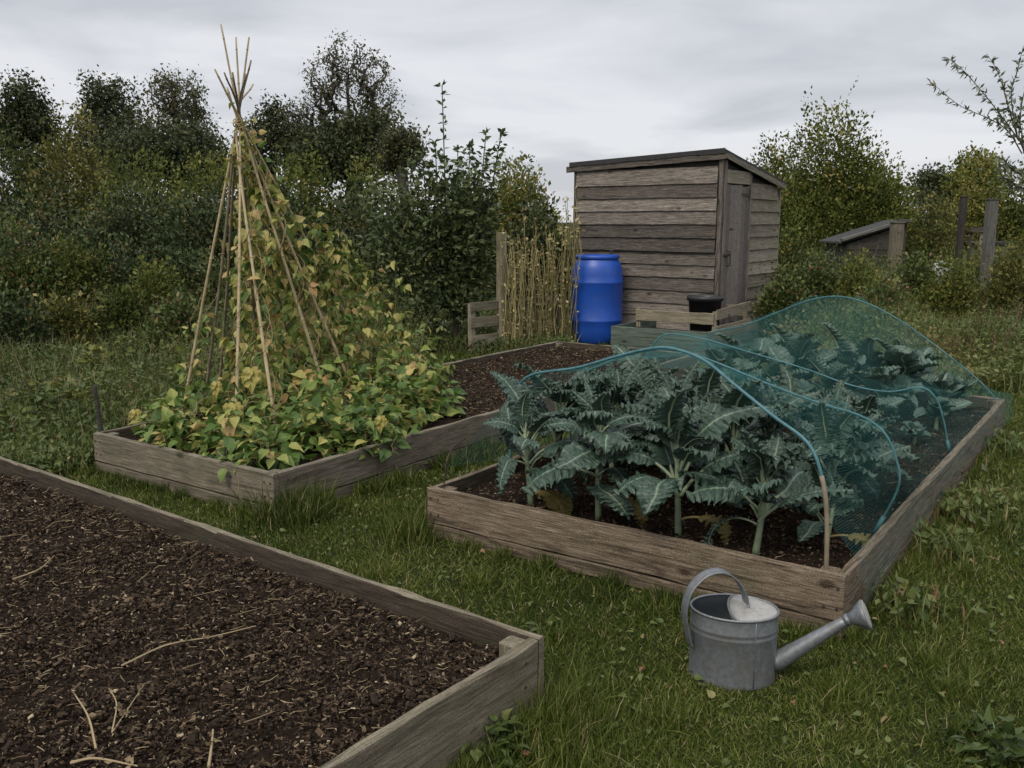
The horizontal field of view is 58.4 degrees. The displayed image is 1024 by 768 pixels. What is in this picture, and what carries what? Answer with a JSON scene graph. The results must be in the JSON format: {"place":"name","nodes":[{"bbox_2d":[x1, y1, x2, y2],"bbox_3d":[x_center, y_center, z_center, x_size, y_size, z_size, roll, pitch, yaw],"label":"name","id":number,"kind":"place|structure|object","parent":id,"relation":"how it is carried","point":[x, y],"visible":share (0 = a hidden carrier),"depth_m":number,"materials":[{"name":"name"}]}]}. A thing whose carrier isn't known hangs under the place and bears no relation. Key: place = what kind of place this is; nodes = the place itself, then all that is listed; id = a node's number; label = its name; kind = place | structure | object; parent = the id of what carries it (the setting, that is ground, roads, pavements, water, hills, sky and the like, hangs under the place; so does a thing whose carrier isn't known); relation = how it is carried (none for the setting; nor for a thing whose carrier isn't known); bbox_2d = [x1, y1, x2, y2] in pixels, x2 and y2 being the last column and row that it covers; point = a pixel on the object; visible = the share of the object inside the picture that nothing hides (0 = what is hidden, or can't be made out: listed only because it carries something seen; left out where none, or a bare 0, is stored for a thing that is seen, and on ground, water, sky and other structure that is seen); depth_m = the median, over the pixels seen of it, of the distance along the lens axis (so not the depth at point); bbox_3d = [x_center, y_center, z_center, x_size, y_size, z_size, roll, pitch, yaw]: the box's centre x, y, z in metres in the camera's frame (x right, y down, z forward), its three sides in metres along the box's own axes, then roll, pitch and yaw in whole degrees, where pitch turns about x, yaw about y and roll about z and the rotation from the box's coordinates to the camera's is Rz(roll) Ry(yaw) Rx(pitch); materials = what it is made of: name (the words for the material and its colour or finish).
{"place":"outdoors","nodes":[
{"label":"outdoors","id":0,"kind":"place"},
{"bbox_2d":[0,0,1023,221],"label":"sky","id":1,"kind":"structure","parent":0,"point":[567,81],"materials":[{"name":"grey"}]},
{"bbox_2d":[47,222,1023,767],"bbox_3d":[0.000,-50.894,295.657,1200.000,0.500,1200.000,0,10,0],"label":"ground","id":2,"kind":"structure","parent":0,"point":[790,666],"depth_m":3.30,"materials":[{"name":"green plant"}]},
{"bbox_2d":[0,280,70,365],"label":"scrub bush","id":3,"kind":"object","parent":2,"relation":"on","point":[17,323],"visible":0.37,"depth_m":8.97,"materials":[{"name":"green plant"}]},
{"bbox_2d":[0,122,70,240],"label":"hedge bush","id":4,"kind":"object","parent":2,"relation":"on","point":[3,194],"visible":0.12,"depth_m":21.44,"materials":[{"name":"green plant"}]},
{"bbox_2d":[0,64,74,190],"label":"broadleaf tree","id":5,"kind":"object","parent":2,"relation":"on","point":[26,125],"visible":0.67,"depth_m":40.07,"materials":[{"name":"green plant"}]},
{"bbox_2d":[0,207,84,313],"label":"currant bush","id":6,"kind":"object","parent":2,"relation":"on","point":[4,254],"visible":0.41,"depth_m":11.27,"materials":[{"name":"green plant"}]},
{"bbox_2d":[0,159,123,263],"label":"bramble bush","id":7,"kind":"object","parent":2,"relation":"on","point":[47,229],"visible":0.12,"depth_m":14.96,"materials":[{"name":"green plant"}]},
{"bbox_2d":[30,282,113,355],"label":"scrub bush","id":8,"kind":"object","parent":2,"relation":"on","point":[79,320],"visible":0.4,"depth_m":9.55,"materials":[{"name":"green plant"}]},
{"bbox_2d":[0,410,144,477],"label":"weeds","id":9,"kind":"object","parent":2,"relation":"on","point":[42,452],"visible":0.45,"depth_m":5.82,"materials":[{"name":"green plant"}]},
{"bbox_2d":[29,230,118,311],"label":"currant bush","id":10,"kind":"object","parent":2,"relation":"on","point":[69,252],"visible":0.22,"depth_m":11.58,"materials":[{"name":"green plant"}]},
{"bbox_2d":[11,99,143,231],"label":"hedge bush","id":11,"kind":"object","parent":2,"relation":"on","point":[60,163],"visible":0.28,"depth_m":21.09,"materials":[{"name":"green plant"}]},
{"bbox_2d":[55,64,153,197],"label":"broadleaf tree","id":12,"kind":"object","parent":2,"relation":"on","point":[108,96],"visible":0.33,"depth_m":42.03,"materials":[{"name":"green plant"}]},
{"bbox_2d":[65,232,158,307],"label":"currant bush","id":13,"kind":"object","parent":2,"relation":"on","point":[118,260],"visible":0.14,"depth_m":11.77,"materials":[{"name":"green plant"}]},
{"bbox_2d":[26,170,203,277],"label":"bramble bush","id":14,"kind":"object","parent":2,"relation":"on","point":[117,217],"visible":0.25,"depth_m":14.59,"materials":[{"name":"green plant"}]},
{"bbox_2d":[86,277,162,349],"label":"scrub bush","id":15,"kind":"object","parent":2,"relation":"on","point":[112,318],"visible":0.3,"depth_m":9.74,"materials":[{"name":"green plant"}]},
{"bbox_2d":[60,142,201,251],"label":"hedge bush","id":16,"kind":"object","parent":2,"relation":"on","point":[126,176],"visible":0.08,"depth_m":19.38,"materials":[{"name":"green plant"}]},
{"bbox_2d":[109,255,210,318],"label":"scrub bush","id":17,"kind":"object","parent":2,"relation":"on","point":[154,275],"visible":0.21,"depth_m":11.06,"materials":[{"name":"green plant"}]},
{"bbox_2d":[78,102,246,208],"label":"dark bush","id":18,"kind":"object","parent":2,"relation":"on","point":[173,152],"visible":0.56,"depth_m":38.26,"materials":[{"name":"green plant"}]},
{"bbox_2d":[133,279,221,370],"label":"scrub bush","id":19,"kind":"object","parent":2,"relation":"on","point":[179,318],"visible":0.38,"depth_m":9.10,"materials":[{"name":"green plant"}]},
{"bbox_2d":[133,61,224,206],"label":"broadleaf tree","id":20,"kind":"object","parent":2,"relation":"on","point":[167,87],"visible":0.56,"depth_m":41.07,"materials":[{"name":"green plant"}]},
{"bbox_2d":[130,176,251,286],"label":"bramble bush","id":21,"kind":"object","parent":2,"relation":"on","point":[194,220],"visible":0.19,"depth_m":14.01,"materials":[{"name":"green plant"}]},
{"bbox_2d":[127,134,286,248],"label":"hedge bush","id":22,"kind":"object","parent":2,"relation":"on","point":[212,171],"visible":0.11,"depth_m":18.30,"materials":[{"name":"green plant"}]},
{"bbox_2d":[169,245,259,325],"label":"scrub bush","id":23,"kind":"object","parent":2,"relation":"on","point":[213,291],"visible":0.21,"depth_m":11.62,"materials":[{"name":"green plant"}]},
{"bbox_2d":[0,264,437,443],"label":"weeds","id":24,"kind":"object","parent":2,"relation":"on","point":[118,388],"visible":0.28,"depth_m":7.95,"materials":[{"name":"green plant"}]},
{"bbox_2d":[0,456,543,767],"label":"raised bed","id":25,"kind":"object","parent":2,"relation":"on","point":[436,730],"visible":0.64,"depth_m":2.91,"materials":[{"name":"wood"}]},
{"bbox_2d":[0,471,498,767],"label":"mulch","id":26,"kind":"object","parent":25,"relation":"in","point":[128,542],"visible":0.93,"depth_m":2.96,"materials":[{"name":"brown soil"}]},
{"bbox_2d":[0,475,469,762],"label":"straw litter","id":27,"kind":"object","parent":26,"relation":"on","point":[188,628],"visible":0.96,"depth_m":3.05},
{"bbox_2d":[226,89,328,183],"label":"broadleaf tree","id":28,"kind":"object","parent":2,"relation":"on","point":[268,124],"visible":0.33,"depth_m":40.38,"materials":[{"name":"green plant"}]},
{"bbox_2d":[213,179,376,289],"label":"bramble bush","id":29,"kind":"object","parent":2,"relation":"on","point":[337,240],"visible":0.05,"depth_m":13.62,"materials":[{"name":"green plant"}]},
{"bbox_2d":[218,139,374,259],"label":"hedge bush","id":30,"kind":"object","parent":2,"relation":"on","point":[306,189],"visible":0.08,"depth_m":17.86,"materials":[{"name":"green plant"}]},
{"bbox_2d":[270,96,408,197],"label":"dark bush","id":31,"kind":"object","parent":2,"relation":"on","point":[336,146],"visible":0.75,"depth_m":37.19,"materials":[{"name":"green plant"}]},
{"bbox_2d":[273,30,406,201],"bbox_3d":[-7.141,-10.231,39.079,5.986,9.523,3.068,0,10,0],"label":"broadleaf tree","id":32,"kind":"object","parent":2,"relation":"on","point":[334,85],"visible":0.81,"depth_m":38.23,"materials":[{"name":"green plant"}]},
{"bbox_2d":[305,171,440,313],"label":"bramble bush","id":33,"kind":"object","parent":2,"relation":"on","point":[357,199],"visible":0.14,"depth_m":14.13,"materials":[{"name":"green plant"}]},
{"bbox_2d":[311,145,439,285],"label":"hedge bush","id":34,"kind":"object","parent":2,"relation":"on","point":[368,180],"visible":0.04,"depth_m":18.38,"materials":[{"name":"green plant"}]},
{"bbox_2d":[93,341,698,512],"bbox_3d":[-0.374,0.125,7.425,1.679,0.267,5.408,7,12,34],"label":"raised bed","id":35,"kind":"object","parent":2,"relation":"on","point":[115,450],"visible":0.34,"depth_m":5.38,"materials":[{"name":"wood"}]},
{"bbox_2d":[123,344,679,470],"bbox_3d":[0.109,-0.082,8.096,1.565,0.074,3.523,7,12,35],"label":"mulch","id":36,"kind":"object","parent":35,"relation":"in","point":[533,360],"visible":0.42,"depth_m":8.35,"materials":[{"name":"brown soil"}]},
{"bbox_2d":[128,388,217,435],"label":"bean plant","id":37,"kind":"object","parent":36,"relation":"on","point":[172,401],"visible":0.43,"depth_m":5.89,"materials":[{"name":"green plant"}]},
{"bbox_2d":[134,402,216,451],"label":"bean plant","id":38,"kind":"object","parent":36,"relation":"on","point":[175,434],"visible":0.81,"depth_m":5.50,"materials":[{"name":"green plant"}]},
{"bbox_2d":[181,408,278,458],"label":"bean plant","id":39,"kind":"object","parent":36,"relation":"on","point":[230,427],"visible":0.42,"depth_m":5.30,"materials":[{"name":"green plant"}]},
{"bbox_2d":[214,250,267,421],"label":"bean vine","id":40,"kind":"object","parent":36,"relation":"on","point":[229,357],"visible":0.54,"depth_m":6.01,"materials":[{"name":"plant"}]},
{"bbox_2d":[209,424,305,482],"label":"bean plant","id":41,"kind":"object","parent":36,"relation":"on","point":[288,456],"visible":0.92,"depth_m":5.09,"materials":[{"name":"green plant"}]},
{"bbox_2d":[222,202,325,428],"bbox_3d":[-1.669,-0.379,6.064,0.679,1.623,0.524,6,12,29],"label":"bean vine","id":42,"kind":"object","parent":36,"relation":"on","point":[263,286],"visible":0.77,"depth_m":6.09,"materials":[{"name":"plant"}]},
{"bbox_2d":[182,24,377,423],"bbox_3d":[-1.808,-1.114,6.670,1.357,2.666,2.029,4,11,21],"label":"cane wigwam","id":43,"kind":"object","parent":36,"relation":"on","point":[238,99],"visible":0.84,"depth_m":6.24,"materials":[{"name":"brown wood"}]},
{"bbox_2d":[221,149,287,379],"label":"bean vine","id":44,"kind":"object","parent":43,"relation":"attached to","point":[256,259],"visible":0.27,"depth_m":6.82,"materials":[{"name":"plant"}]},
{"bbox_2d":[231,217,349,374],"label":"bean vine","id":45,"kind":"object","parent":43,"relation":"attached to","point":[279,326],"visible":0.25,"depth_m":7.55,"materials":[{"name":"plant"}]},
{"bbox_2d":[238,156,394,402],"bbox_3d":[-1.344,-0.629,6.792,0.774,2.048,1.248,8,13,39],"label":"bean vine","id":46,"kind":"object","parent":43,"relation":"attached to","point":[336,332],"visible":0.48,"depth_m":6.62,"materials":[{"name":"plant"}]},
{"bbox_2d":[245,168,361,406],"bbox_3d":[-1.426,-0.506,6.554,0.651,2.018,0.804,6,12,29],"label":"bean vine","id":47,"kind":"object","parent":36,"relation":"on","point":[289,312],"visible":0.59,"depth_m":6.44,"materials":[{"name":"plant"}]},
{"bbox_2d":[261,378,355,446],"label":"bean plant","id":48,"kind":"object","parent":36,"relation":"on","point":[306,406],"visible":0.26,"depth_m":5.59,"materials":[{"name":"green plant"}]},
{"bbox_2d":[275,393,375,461],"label":"bean plant","id":49,"kind":"object","parent":36,"relation":"on","point":[308,419],"visible":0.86,"depth_m":5.34,"materials":[{"name":"green plant"}]},
{"bbox_2d":[322,390,419,449],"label":"bean plant","id":50,"kind":"object","parent":36,"relation":"on","point":[393,416],"visible":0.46,"depth_m":5.65,"materials":[{"name":"green plant"}]},
{"bbox_2d":[298,211,455,386],"bbox_3d":[-1.050,-0.393,7.329,1.157,1.939,1.495,2,10,12],"label":"bean vine","id":51,"kind":"object","parent":36,"relation":"on","point":[353,308],"visible":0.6,"depth_m":7.06,"materials":[{"name":"plant"}]},
{"bbox_2d":[343,368,442,431],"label":"bean plant","id":52,"kind":"object","parent":36,"relation":"on","point":[375,391],"visible":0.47,"depth_m":6.00,"materials":[{"name":"green plant"}]},
{"bbox_2d":[364,340,453,411],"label":"bean plant","id":53,"kind":"object","parent":36,"relation":"on","point":[421,366],"visible":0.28,"depth_m":6.49,"materials":[{"name":"green plant"}]},
{"bbox_2d":[369,110,432,232],"bbox_3d":[-4.223,-7.609,35.248,2.706,5.706,2.123,4,11,21],"label":"broadleaf tree","id":54,"kind":"object","parent":2,"relation":"on","point":[395,143],"visible":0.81,"depth_m":34.75,"materials":[{"name":"green plant"}]},
{"bbox_2d":[347,79,519,347],"bbox_3d":[-0.963,-1.996,10.984,2.146,3.177,1.387,0,10,0],"label":"young pear tree","id":55,"kind":"object","parent":2,"relation":"on","point":[456,274],"visible":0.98,"depth_m":10.86,"materials":[{"name":"green plant"}]},
{"bbox_2d":[407,307,580,355],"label":"weeds","id":56,"kind":"object","parent":2,"relation":"on","point":[447,338],"visible":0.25,"depth_m":10.95,"materials":[{"name":"green plant"}]},
{"bbox_2d":[459,708,543,767],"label":"weed plant","id":57,"kind":"object","parent":2,"relation":"on","point":[496,726],"visible":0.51,"depth_m":2.68,"materials":[{"name":"green plant"}]},
{"bbox_2d":[468,294,561,354],"bbox_3d":[0.054,-0.748,11.231,0.090,0.629,1.583,10,14,44],"label":"pallet fence","id":58,"kind":"object","parent":2,"relation":"on","point":[474,322],"visible":0.36,"depth_m":10.81,"materials":[{"name":"wood"}]},
{"bbox_2d":[480,148,571,294],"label":"hedge bush","id":59,"kind":"object","parent":2,"relation":"on","point":[506,204],"visible":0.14,"depth_m":19.32,"materials":[{"name":"green plant"}]},
{"bbox_2d":[480,181,572,312],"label":"bramble bush","id":60,"kind":"object","parent":2,"relation":"on","point":[530,225],"visible":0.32,"depth_m":14.60,"materials":[{"name":"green plant"}]},
{"bbox_2d":[570,250,622,344],"bbox_3d":[1.082,-1.113,11.708,0.670,1.180,0.670,0,10,0],"label":"water barrel","id":61,"kind":"object","parent":2,"relation":"on","point":[599,299],"visible":0.8,"depth_m":11.44,"materials":[{"name":"blue plastic"}]},
{"bbox_2d":[243,452,1023,767],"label":"clover","id":62,"kind":"object","parent":2,"relation":"on","point":[711,694],"visible":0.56,"depth_m":3.23,"materials":[{"name":"green plant"}]},
{"bbox_2d":[566,148,786,330],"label":"garden shed","id":63,"kind":"structure","parent":2,"relation":"on","point":[673,230],"depth_m":11.58,"materials":[{"name":"wood"}]},
{"bbox_2d":[722,184,750,324],"bbox_3d":[2.814,-1.518,11.512,0.080,1.927,0.860,7,12,34],"label":"door","id":64,"kind":"structure","parent":63,"relation":"in","point":[738,196],"depth_m":11.51,"materials":[{"name":"wood"}]},
{"bbox_2d":[611,320,757,361],"bbox_3d":[2.121,-0.579,11.130,1.206,0.338,1.607,7,12,34],"label":"compost bin","id":65,"kind":"object","parent":2,"relation":"on","point":[630,335],"visible":0.57,"depth_m":10.61,"materials":[{"name":"wood"}]},
{"bbox_2d":[635,301,750,332],"bbox_3d":[2.222,-0.816,11.195,1.051,0.377,1.055,7,12,34],"label":"slatted crate","id":66,"kind":"object","parent":65,"relation":"in","point":[740,309],"visible":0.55,"depth_m":10.80,"materials":[{"name":"brown wood"}]},
{"bbox_2d":[427,380,1005,639],"bbox_3d":[1.622,0.436,5.684,2.030,0.267,4.238,7,12,34],"label":"raised bed","id":67,"kind":"object","parent":2,"relation":"on","point":[642,558],"visible":0.58,"depth_m":3.98,"materials":[{"name":"wood"}]},
{"bbox_2d":[460,394,989,568],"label":"soil","id":68,"kind":"structure","parent":67,"relation":"in","point":[739,530],"depth_m":4.38,"materials":[{"name":"brown soil"}]},
{"bbox_2d":[482,370,602,515],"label":"kale plant","id":69,"kind":"object","parent":68,"relation":"on","point":[518,414],"visible":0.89,"depth_m":4.37,"materials":[{"name":"green plant"}]},
{"bbox_2d":[499,361,610,460],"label":"kale plant","id":70,"kind":"object","parent":68,"relation":"on","point":[560,395],"visible":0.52,"depth_m":5.06,"materials":[{"name":"green plant"}]},
{"bbox_2d":[521,378,655,525],"bbox_3d":[0.409,0.336,4.215,0.494,0.673,0.716,8,13,38],"label":"kale plant","id":71,"kind":"object","parent":68,"relation":"on","point":[622,431],"visible":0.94,"depth_m":4.13,"materials":[{"name":"green plant"}]},
{"bbox_2d":[553,357,659,481],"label":"kale plant","id":72,"kind":"object","parent":68,"relation":"on","point":[616,382],"visible":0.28,"depth_m":4.79,"materials":[{"name":"green plant"}]},
{"bbox_2d":[613,360,719,478],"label":"kale plant","id":73,"kind":"object","parent":68,"relation":"on","point":[684,382],"visible":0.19,"depth_m":4.51,"materials":[{"name":"green plant"}]},
{"bbox_2d":[509,346,829,568],"bbox_3d":[0.596,0.229,4.189,0.019,0.839,1.963,-8,13,-38],"label":"net hoop","id":74,"kind":"object","parent":68,"relation":"on","point":[822,481],"visible":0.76,"depth_m":3.66,"materials":[{"name":"teal plastic"}]},
{"bbox_2d":[590,385,795,542],"bbox_3d":[0.737,0.357,3.917,0.700,0.744,0.875,-5,11,-25],"label":"kale plant","id":75,"kind":"object","parent":68,"relation":"on","point":[685,437],"visible":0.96,"depth_m":3.87,"materials":[{"name":"green plant"}]},
{"bbox_2d":[687,378,796,504],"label":"kale plant","id":76,"kind":"object","parent":68,"relation":"on","point":[735,397],"visible":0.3,"depth_m":4.29,"materials":[{"name":"green plant"}]},
{"bbox_2d":[685,427,853,555],"bbox_3d":[1.009,0.436,3.725,0.589,0.576,0.573,-1,10,-6],"label":"kale plant","id":77,"kind":"object","parent":68,"relation":"on","point":[790,485],"visible":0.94,"depth_m":3.72,"materials":[{"name":"green plant"}]},
{"bbox_2d":[721,364,826,450],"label":"kale plant","id":78,"kind":"object","parent":68,"relation":"on","point":[788,381],"visible":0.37,"depth_m":4.68,"materials":[{"name":"green plant"}]},
{"bbox_2d":[794,462,870,546],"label":"kale plant","id":79,"kind":"object","parent":68,"relation":"in","point":[807,530],"visible":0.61,"depth_m":3.88,"materials":[{"name":"green plant"}]},
{"bbox_2d":[787,395,910,520],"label":"kale plant","id":80,"kind":"object","parent":68,"relation":"on","point":[805,465],"visible":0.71,"depth_m":4.13,"materials":[{"name":"green plant"}]},
{"bbox_2d":[842,411,919,498],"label":"kale plant","id":81,"kind":"object","parent":68,"relation":"on","point":[865,444],"visible":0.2,"depth_m":4.44,"materials":[{"name":"green plant"}]},
{"bbox_2d":[846,365,922,417],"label":"plant","id":82,"kind":"object","parent":68,"relation":"on","point":[885,374],"visible":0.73,"depth_m":6.22,"materials":[{"name":"green plant"}]},
{"bbox_2d":[870,338,939,415],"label":"plant","id":83,"kind":"object","parent":68,"relation":"on","point":[907,360],"visible":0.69,"depth_m":6.43,"materials":[{"name":"green plant"}]},
{"bbox_2d":[448,295,1012,600],"bbox_3d":[1.611,0.012,5.824,2.400,1.000,4.394,7,12,35],"label":"crop netting","id":84,"kind":"object","parent":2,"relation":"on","point":[743,353],"visible":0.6,"depth_m":5.38,"materials":[{"name":"green fabric"}]},
{"bbox_2d":[681,568,871,690],"bbox_3d":[0.891,0.822,3.112,0.623,0.389,0.233,2,10,12],"label":"watering can","id":85,"kind":"object","parent":2,"relation":"on","point":[731,639],"visible":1,"depth_m":3.07,"materials":[{"name":"metal"}]},
{"bbox_2d":[749,254,818,336],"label":"scrub bush","id":86,"kind":"object","parent":2,"relation":"on","point":[780,288],"visible":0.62,"depth_m":11.47,"materials":[{"name":"green plant"}]},
{"bbox_2d":[777,240,845,312],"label":"hedge bush","id":87,"kind":"object","parent":2,"relation":"on","point":[811,276],"visible":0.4,"depth_m":13.03,"materials":[{"name":"green plant"}]},
{"bbox_2d":[770,76,923,261],"bbox_3d":[6.348,-3.504,18.667,4.082,5.368,3.221,0,10,0],"label":"bush","id":88,"kind":"object","parent":2,"relation":"on","point":[826,202],"visible":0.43,"depth_m":18.07,"materials":[{"name":"green plant"}]},
{"bbox_2d":[815,247,890,318],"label":"scrub bush","id":89,"kind":"object","parent":2,"relation":"on","point":[850,284],"visible":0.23,"depth_m":12.50,"materials":[{"name":"green plant"}]},
{"bbox_2d":[819,219,912,278],"bbox_3d":[6.097,-2.077,15.971,1.168,1.582,1.224,0,10,0],"label":"lean to","id":90,"kind":"object","parent":2,"relation":"on","point":[862,237],"visible":0.27,"depth_m":15.43,"materials":[{"name":"wood"}]},
{"bbox_2d":[754,225,1023,393],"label":"weeds","id":91,"kind":"object","parent":2,"relation":"on","point":[1009,369],"visible":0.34,"depth_m":9.98,"materials":[{"name":"green plant"}]},
{"bbox_2d":[904,190,964,275],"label":"hedge bush","id":92,"kind":"object","parent":2,"relation":"on","point":[935,239],"visible":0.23,"depth_m":17.64,"materials":[{"name":"green plant"}]},
{"bbox_2d":[863,425,1023,640],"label":"weeds","id":93,"kind":"object","parent":2,"relation":"on","point":[960,500],"visible":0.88,"depth_m":4.33,"materials":[{"name":"green plant"}]},
{"bbox_2d":[909,250,988,318],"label":"scrub bush","id":94,"kind":"object","parent":2,"relation":"on","point":[948,293],"visible":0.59,"depth_m":12.28,"materials":[{"name":"green plant"}]},
{"bbox_2d":[932,140,1009,258],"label":"hedge bush","id":95,"kind":"object","parent":2,"relation":"on","point":[980,196],"visible":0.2,"depth_m":23.27,"materials":[{"name":"green plant"}]},
{"bbox_2d":[926,46,1023,196],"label":"slender sapling","id":96,"kind":"object","parent":2,"relation":"on","point":[1015,125],"visible":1,"depth_m":8.90,"materials":[{"name":"green plant"}]},
{"bbox_2d":[937,703,1023,767],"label":"weed plant","id":97,"kind":"object","parent":2,"relation":"on","point":[1015,751],"visible":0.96,"depth_m":2.69,"materials":[{"name":"green plant"}]},
{"bbox_2d":[965,230,1023,323],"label":"scrub bush","id":98,"kind":"object","parent":2,"relation":"on","point":[1012,280],"visible":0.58,"depth_m":11.86,"materials":[{"name":"green plant"}]},
{"bbox_2d":[967,159,1023,252],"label":"hedge bush","id":99,"kind":"object","parent":2,"relation":"on","point":[1011,213],"visible":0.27,"depth_m":22.49,"materials":[{"name":"green plant"}]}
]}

